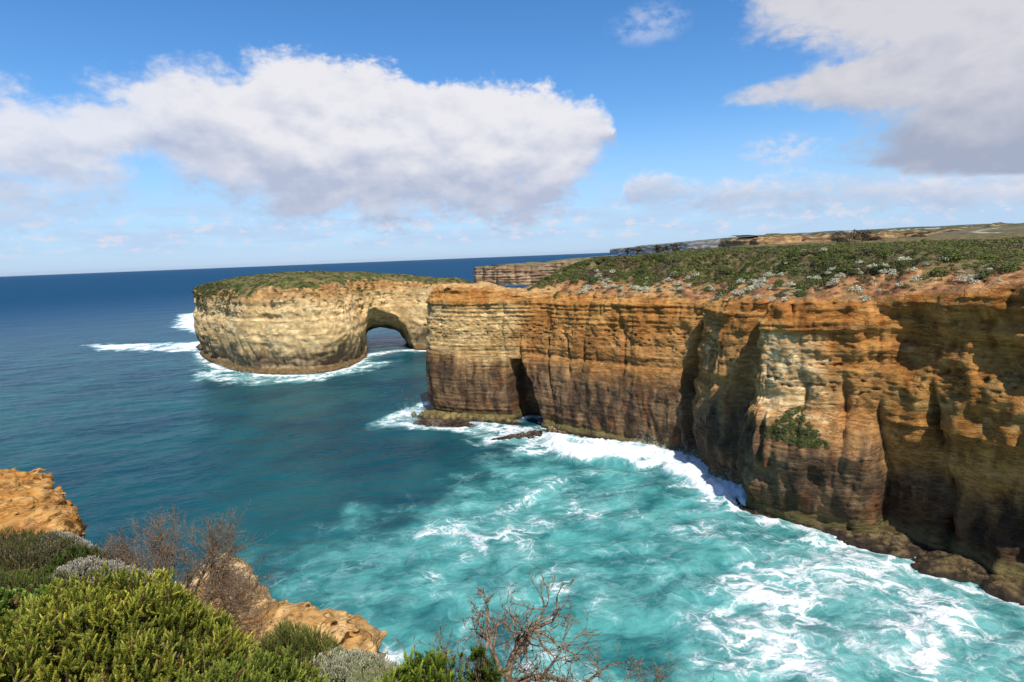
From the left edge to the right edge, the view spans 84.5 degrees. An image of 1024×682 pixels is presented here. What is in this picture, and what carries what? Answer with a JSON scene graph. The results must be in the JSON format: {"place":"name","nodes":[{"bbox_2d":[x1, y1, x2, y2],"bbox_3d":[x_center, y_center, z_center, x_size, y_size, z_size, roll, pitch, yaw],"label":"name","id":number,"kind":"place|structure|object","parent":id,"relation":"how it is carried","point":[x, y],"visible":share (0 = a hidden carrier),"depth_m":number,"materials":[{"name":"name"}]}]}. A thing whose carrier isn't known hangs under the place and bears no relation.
{"place":"outdoors","nodes":[
{"label":"outdoors","id":0,"kind":"place"},
{"bbox_2d":[0,533,373,681],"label":"bluff ground","id":1,"kind":"structure","parent":0,"point":[71,673],"depth_m":8.73,"materials":[{"name":"soil"}]},
{"bbox_2d":[0,525,83,581],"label":"heath shrub","id":2,"kind":"object","parent":1,"relation":"on","point":[13,549],"visible":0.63,"depth_m":9.20,"materials":[{"name":"green plant"}]},
{"bbox_2d":[0,467,86,539],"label":"boulder","id":3,"kind":"object","parent":1,"relation":"on","point":[35,500],"visible":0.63,"depth_m":13.66,"materials":[{"name":"stone"}]},
{"bbox_2d":[0,565,90,593],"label":"heath shrub","id":4,"kind":"object","parent":1,"relation":"on","point":[26,581],"visible":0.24,"depth_m":7.27,"materials":[{"name":"green plant"}]},
{"bbox_2d":[0,584,116,681],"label":"broadleaf shrub","id":5,"kind":"object","parent":1,"relation":"on","point":[11,601],"visible":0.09,"depth_m":5.72,"materials":[{"name":"green plant"}]},
{"bbox_2d":[25,529,98,565],"bbox_3d":[-7.770,3.777,9.813,1.313,1.072,0.902,-2,9,0],"label":"cushion shrub","id":6,"kind":"object","parent":1,"relation":"on","point":[82,541],"visible":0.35,"depth_m":9.64,"materials":[{"name":"grey plant"}]},
{"bbox_2d":[36,544,114,586],"bbox_3d":[-6.830,3.748,8.889,1.160,1.146,1.206,-2,9,0],"label":"heath shrub","id":7,"kind":"object","parent":1,"relation":"on","point":[72,553],"visible":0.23,"depth_m":8.75,"materials":[{"name":"green plant"}]},
{"bbox_2d":[49,555,155,593],"bbox_3d":[-5.830,3.520,8.072,1.962,0.967,1.090,-2,9,0],"label":"cushion shrub","id":8,"kind":"object","parent":1,"relation":"on","point":[81,564],"visible":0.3,"depth_m":7.95,"materials":[{"name":"grey plant"}]},
{"bbox_2d":[0,561,268,681],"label":"coastal shrub","id":9,"kind":"object","parent":1,"relation":"on","point":[37,637],"visible":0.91,"depth_m":4.53,"materials":[{"name":"green plant"}]},
{"bbox_2d":[88,500,281,620],"bbox_3d":[-5.193,3.509,8.873,3.345,1.961,1.855,0,9,13],"label":"bare shrub","id":10,"kind":"object","parent":1,"relation":"on","point":[165,552],"visible":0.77,"depth_m":8.84,"materials":[{"name":"brown plant"}]},
{"bbox_2d":[176,608,269,641],"bbox_3d":[-4.454,4.712,8.400,1.904,1.206,1.058,-2,9,0],"label":"shrub","id":11,"kind":"object","parent":1,"relation":"on","point":[251,628],"visible":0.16,"depth_m":8.64,"materials":[{"name":"green plant"}]},
{"bbox_2d":[182,552,275,624],"bbox_3d":[-4.789,5.065,9.978,1.818,2.145,3.089,-10,11,-40],"label":"boulder","id":12,"kind":"object","parent":1,"relation":"on","point":[195,580],"visible":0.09,"depth_m":10.17,"materials":[{"name":"beige stone"}]},
{"bbox_2d":[176,644,334,681],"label":"coastal shrub","id":13,"kind":"object","parent":1,"relation":"on","point":[281,668],"visible":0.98,"depth_m":4.47,"materials":[{"name":"green plant"}]},
{"bbox_2d":[258,617,350,678],"bbox_3d":[-2.229,3.440,6.013,1.365,1.084,1.083,1,9,23],"label":"coastal shrub","id":14,"kind":"object","parent":1,"relation":"on","point":[296,639],"visible":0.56,"depth_m":5.89,"materials":[{"name":"green plant"}]},
{"bbox_2d":[230,599,387,656],"bbox_3d":[-3.388,5.313,9.126,3.152,1.958,2.114,3,10,32],"label":"boulder","id":15,"kind":"object","parent":1,"relation":"on","point":[350,631],"visible":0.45,"depth_m":9.05,"materials":[{"name":"beige stone"}]},
{"bbox_2d":[292,644,401,681],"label":"cushion shrub","id":16,"kind":"object","parent":1,"relation":"on","point":[358,655],"visible":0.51,"depth_m":5.69,"materials":[{"name":"grey plant"}]},
{"bbox_2d":[332,640,402,681],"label":"dry grass","id":17,"kind":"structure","parent":1,"relation":"on","point":[372,677],"depth_m":4.97,"materials":[{"name":"plant"}]},
{"bbox_2d":[374,646,468,681],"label":"tufted shrub","id":18,"kind":"object","parent":1,"relation":"on","point":[410,669],"visible":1,"depth_m":4.48,"materials":[{"name":"green plant"}]},
{"bbox_2d":[374,625,527,681],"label":"gnarled shrub","id":19,"kind":"object","parent":1,"relation":"on","point":[450,657],"visible":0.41,"depth_m":5.18,"materials":[{"name":"plant"}]},
{"bbox_2d":[459,642,509,681],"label":"tufted shrub","id":20,"kind":"object","parent":1,"relation":"on","point":[483,672],"visible":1,"depth_m":4.70,"materials":[{"name":"green plant"}]},
{"bbox_2d":[456,562,647,681],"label":"gnarled shrub","id":21,"kind":"object","parent":1,"relation":"on","point":[523,642],"visible":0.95,"depth_m":4.96,"materials":[{"name":"plant"}]},
{"bbox_2d":[600,652,716,681],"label":"gnarled shrub","id":22,"kind":"object","parent":1,"relation":"on","point":[655,675],"visible":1,"depth_m":4.88,"materials":[{"name":"plant"}]},
{"bbox_2d":[312,644,375,681],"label":"dry grass","id":23,"kind":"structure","parent":0,"point":[335,678],"depth_m":5.58,"materials":[{"name":"plant"}]},
{"bbox_2d":[0,253,1023,681],"bbox_3d":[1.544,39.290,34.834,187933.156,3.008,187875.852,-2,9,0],"label":"sea","id":24,"kind":"structure","parent":0,"point":[122,401],"depth_m":101.61,"materials":[{"name":"liquid"}]},
{"bbox_2d":[196,344,202,350],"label":"sea rock","id":25,"kind":"object","parent":24,"relation":"in","point":[199,347],"visible":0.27,"depth_m":317.87,"materials":[{"name":"stone"}]},
{"bbox_2d":[212,359,363,375],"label":"sea spray","id":26,"kind":"object","parent":24,"relation":"on","point":[274,375],"visible":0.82,"depth_m":243.11,"materials":[{"name":"white liquid"}]},
{"bbox_2d":[193,271,472,374],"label":"arch island","id":27,"kind":"structure","parent":24,"relation":"in","point":[259,332],"depth_m":240.97,"materials":[{"name":"stone"}]},
{"bbox_2d":[192,282,243,318],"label":"scrub","id":28,"kind":"object","parent":27,"relation":"on","point":[203,290],"visible":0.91,"depth_m":263.90,"materials":[{"name":"green plant"}]},
{"bbox_2d":[195,270,472,304],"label":"scrub","id":29,"kind":"object","parent":27,"relation":"on","point":[290,279],"visible":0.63,"depth_m":260.59,"materials":[{"name":"green plant"}]},
{"bbox_2d":[413,418,475,427],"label":"sea rock","id":30,"kind":"object","parent":24,"relation":"in","point":[427,422],"visible":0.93,"depth_m":153.48,"materials":[{"name":"stone"}]},
{"bbox_2d":[411,410,524,425],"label":"sea rock","id":31,"kind":"object","parent":24,"relation":"in","point":[469,417],"visible":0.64,"depth_m":156.46,"materials":[{"name":"stone"}]},
{"bbox_2d":[390,398,558,444],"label":"sea spray","id":32,"kind":"object","parent":24,"relation":"on","point":[443,427],"visible":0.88,"depth_m":151.98,"materials":[{"name":"white liquid"}]},
{"bbox_2d":[491,430,542,439],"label":"sea rock","id":33,"kind":"object","parent":24,"relation":"in","point":[533,434],"visible":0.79,"depth_m":140.66,"materials":[{"name":"stone"}]},
{"bbox_2d":[543,426,580,436],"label":"sea rock","id":34,"kind":"object","parent":24,"relation":"in","point":[550,429],"visible":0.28,"depth_m":143.31,"materials":[{"name":"stone"}]},
{"bbox_2d":[540,416,734,484],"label":"sea spray","id":35,"kind":"object","parent":24,"relation":"on","point":[686,452],"visible":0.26,"depth_m":119.13,"materials":[{"name":"white liquid"}]},
{"bbox_2d":[735,498,927,558],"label":"sea rock","id":36,"kind":"object","parent":24,"relation":"in","point":[903,545],"visible":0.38,"depth_m":84.51,"materials":[{"name":"stone"}]},
{"bbox_2d":[910,549,990,584],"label":"sea rock","id":37,"kind":"object","parent":24,"relation":"in","point":[946,564],"visible":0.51,"depth_m":76.78,"materials":[{"name":"stone"}]},
{"bbox_2d":[977,574,1023,605],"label":"sea rock","id":38,"kind":"object","parent":24,"relation":"in","point":[1001,587],"visible":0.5,"depth_m":71.92,"materials":[{"name":"stone"}]},
{"bbox_2d":[0,0,1023,276],"label":"sky","id":39,"kind":"structure","parent":0,"point":[136,135],"materials":[{"name":"blue"}]},
{"bbox_2d":[473,255,620,284],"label":"distant headland","id":40,"kind":"structure","parent":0,"point":[528,273],"depth_m":889.75,"materials":[{"name":"beige stone"}]},
{"bbox_2d":[425,232,1023,580],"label":"headland","id":41,"kind":"structure","parent":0,"point":[910,401],"depth_m":89.45,"materials":[{"name":"stone"}]},
{"bbox_2d":[576,273,586,278],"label":"leafy shrub","id":42,"kind":"object","parent":41,"relation":"on","point":[581,276],"visible":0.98,"depth_m":147.00,"materials":[{"name":"green plant"}]},
{"bbox_2d":[631,247,643,253],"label":"coast tree","id":43,"kind":"object","parent":41,"relation":"on","point":[639,249],"visible":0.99,"depth_m":230.72,"materials":[{"name":"green plant"}]},
{"bbox_2d":[652,245,662,252],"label":"coast tree","id":44,"kind":"object","parent":41,"relation":"on","point":[657,248],"visible":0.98,"depth_m":227.48,"materials":[{"name":"green plant"}]},
{"bbox_2d":[668,271,680,276],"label":"leafy shrub","id":45,"kind":"object","parent":41,"relation":"on","point":[673,274],"visible":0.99,"depth_m":129.47,"materials":[{"name":"green plant"}]},
{"bbox_2d":[669,243,681,250],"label":"coast tree","id":46,"kind":"object","parent":41,"relation":"on","point":[674,247],"visible":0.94,"depth_m":229.29,"materials":[{"name":"green plant"}]},
{"bbox_2d":[669,266,684,272],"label":"leafy shrub","id":47,"kind":"object","parent":41,"relation":"on","point":[679,269],"visible":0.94,"depth_m":131.46,"materials":[{"name":"green plant"}]},
{"bbox_2d":[692,280,701,284],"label":"leafy shrub","id":48,"kind":"object","parent":41,"relation":"on","point":[696,282],"visible":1,"depth_m":125.60,"materials":[{"name":"green plant"}]},
{"bbox_2d":[714,289,729,297],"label":"leafy shrub","id":49,"kind":"object","parent":41,"relation":"on","point":[723,291],"visible":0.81,"depth_m":112.75,"materials":[{"name":"green plant"}]},
{"bbox_2d":[725,268,736,272],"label":"leafy shrub","id":50,"kind":"object","parent":41,"relation":"on","point":[731,269],"visible":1,"depth_m":127.62,"materials":[{"name":"green plant"}]},
{"bbox_2d":[726,283,739,290],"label":"leafy shrub","id":51,"kind":"object","parent":41,"relation":"on","point":[731,287],"visible":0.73,"depth_m":112.64,"materials":[{"name":"green plant"}]},
{"bbox_2d":[756,260,770,266],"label":"leafy shrub","id":52,"kind":"object","parent":41,"relation":"on","point":[763,263],"visible":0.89,"depth_m":112.79,"materials":[{"name":"green plant"}]},
{"bbox_2d":[527,236,1023,303],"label":"scrub","id":53,"kind":"object","parent":41,"relation":"on","point":[933,247],"visible":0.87,"depth_m":124.18,"materials":[{"name":"green plant"}]},
{"bbox_2d":[774,279,785,283],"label":"leafy shrub","id":54,"kind":"object","parent":41,"relation":"on","point":[779,281],"visible":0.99,"depth_m":104.96,"materials":[{"name":"green plant"}]},
{"bbox_2d":[764,406,829,447],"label":"scrub","id":55,"kind":"object","parent":41,"relation":"on","point":[800,438],"visible":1,"depth_m":88.14,"materials":[{"name":"green plant"}]},
{"bbox_2d":[788,265,807,274],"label":"leafy shrub","id":56,"kind":"object","parent":41,"relation":"on","point":[796,270],"visible":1,"depth_m":97.00,"materials":[{"name":"green plant"}]},
{"bbox_2d":[793,290,805,295],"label":"leafy shrub","id":57,"kind":"object","parent":41,"relation":"on","point":[795,293],"visible":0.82,"depth_m":90.98,"materials":[{"name":"green plant"}]},
{"bbox_2d":[794,282,814,289],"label":"leafy shrub","id":58,"kind":"object","parent":41,"relation":"on","point":[801,285],"visible":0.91,"depth_m":92.36,"materials":[{"name":"green plant"}]},
{"bbox_2d":[807,256,818,260],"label":"leafy shrub","id":59,"kind":"object","parent":41,"relation":"on","point":[814,258],"visible":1,"depth_m":99.70,"materials":[{"name":"green plant"}]},
{"bbox_2d":[808,279,825,285],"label":"leafy shrub","id":60,"kind":"object","parent":41,"relation":"on","point":[814,282],"visible":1,"depth_m":91.89,"materials":[{"name":"green plant"}]},
{"bbox_2d":[820,276,834,282],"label":"leafy shrub","id":61,"kind":"object","parent":41,"relation":"on","point":[826,279],"visible":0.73,"depth_m":91.77,"materials":[{"name":"green plant"}]},
{"bbox_2d":[829,277,838,282],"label":"cushion shrub","id":62,"kind":"object","parent":41,"relation":"on","point":[836,279],"visible":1,"depth_m":89.35,"materials":[{"name":"white plant"}]},
{"bbox_2d":[827,254,844,260],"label":"leafy shrub","id":63,"kind":"object","parent":41,"relation":"on","point":[835,257],"visible":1,"depth_m":96.28,"materials":[{"name":"green plant"}]},
{"bbox_2d":[834,263,851,270],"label":"leafy shrub","id":64,"kind":"object","parent":41,"relation":"on","point":[843,267],"visible":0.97,"depth_m":92.21,"materials":[{"name":"green plant"}]},
{"bbox_2d":[829,230,859,241],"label":"coast tree","id":65,"kind":"object","parent":41,"relation":"on","point":[838,237],"visible":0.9,"depth_m":185.80,"materials":[{"name":"green plant"}]},
{"bbox_2d":[849,268,859,272],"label":"leafy shrub","id":66,"kind":"object","parent":41,"relation":"on","point":[855,271],"visible":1,"depth_m":90.16,"materials":[{"name":"green plant"}]},
{"bbox_2d":[850,285,862,290],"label":"cushion shrub","id":67,"kind":"object","parent":41,"relation":"on","point":[853,288],"visible":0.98,"depth_m":85.89,"materials":[{"name":"grey plant"}]},
{"bbox_2d":[851,229,872,240],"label":"coast tree","id":68,"kind":"object","parent":41,"relation":"on","point":[864,236],"visible":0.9,"depth_m":185.38,"materials":[{"name":"green plant"}]},
{"bbox_2d":[866,263,877,267],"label":"cushion shrub","id":69,"kind":"object","parent":41,"relation":"on","point":[874,265],"visible":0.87,"depth_m":90.08,"materials":[{"name":"grey plant"}]},
{"bbox_2d":[867,236,881,240],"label":"coast tree","id":70,"kind":"object","parent":41,"relation":"on","point":[875,238],"visible":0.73,"depth_m":185.35,"materials":[{"name":"green plant"}]},
{"bbox_2d":[871,264,886,271],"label":"leafy shrub","id":71,"kind":"object","parent":41,"relation":"on","point":[875,268],"visible":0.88,"depth_m":88.73,"materials":[{"name":"green plant"}]},
{"bbox_2d":[877,265,891,271],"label":"leafy shrub","id":72,"kind":"object","parent":41,"relation":"on","point":[884,267],"visible":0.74,"depth_m":87.96,"materials":[{"name":"green plant"}]},
{"bbox_2d":[876,248,894,255],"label":"leafy shrub","id":73,"kind":"object","parent":41,"relation":"on","point":[883,252],"visible":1,"depth_m":86.32,"materials":[{"name":"green plant"}]},
{"bbox_2d":[888,260,902,264],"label":"leafy shrub","id":74,"kind":"object","parent":41,"relation":"on","point":[892,261],"visible":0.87,"depth_m":87.10,"materials":[{"name":"green plant"}]},
{"bbox_2d":[898,260,910,264],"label":"leafy shrub","id":75,"kind":"object","parent":41,"relation":"on","point":[903,261],"visible":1,"depth_m":85.80,"materials":[{"name":"green plant"}]},
{"bbox_2d":[909,234,926,236],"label":"coast tree","id":76,"kind":"object","parent":41,"relation":"on","point":[916,235],"visible":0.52,"depth_m":205.79,"materials":[{"name":"green plant"}]},
{"bbox_2d":[927,267,951,275],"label":"leafy shrub","id":77,"kind":"object","parent":41,"relation":"on","point":[939,270],"visible":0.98,"depth_m":81.35,"materials":[{"name":"green plant"}]},
{"bbox_2d":[938,249,962,258],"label":"leafy shrub","id":78,"kind":"object","parent":41,"relation":"on","point":[956,255],"visible":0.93,"depth_m":83.80,"materials":[{"name":"green plant"}]},
{"bbox_2d":[953,275,969,280],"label":"cushion shrub","id":79,"kind":"object","parent":41,"relation":"on","point":[960,277],"visible":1,"depth_m":77.47,"materials":[{"name":"white plant"}]},
{"bbox_2d":[966,279,980,283],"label":"cushion shrub","id":80,"kind":"object","parent":41,"relation":"on","point":[972,280],"visible":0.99,"depth_m":75.10,"materials":[{"name":"white plant"}]},
{"bbox_2d":[975,268,995,276],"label":"leafy shrub","id":81,"kind":"object","parent":41,"relation":"on","point":[983,272],"visible":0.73,"depth_m":76.03,"materials":[{"name":"green plant"}]},
{"bbox_2d":[996,262,1021,271],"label":"leafy shrub","id":82,"kind":"object","parent":41,"relation":"on","point":[1007,266],"visible":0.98,"depth_m":73.72,"materials":[{"name":"green plant"}]},
{"bbox_2d":[610,223,1018,253],"bbox_3d":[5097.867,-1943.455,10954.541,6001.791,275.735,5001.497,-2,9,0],"label":"distant headland","id":83,"kind":"structure","parent":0,"point":[707,243],"depth_m":9604.05,"materials":[{"name":"beige stone"}]},
{"bbox_2d":[718,222,1023,246],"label":"distant headland","id":84,"kind":"structure","parent":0,"point":[770,238],"depth_m":884.39,"materials":[{"name":"beige stone"}]},
{"bbox_2d":[924,224,1023,236],"bbox_3d":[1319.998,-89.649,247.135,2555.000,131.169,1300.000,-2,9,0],"label":"heath hill","id":85,"kind":"structure","parent":0,"point":[1005,228],"depth_m":533.07,"materials":[{"name":"beige stone"}]}
]}

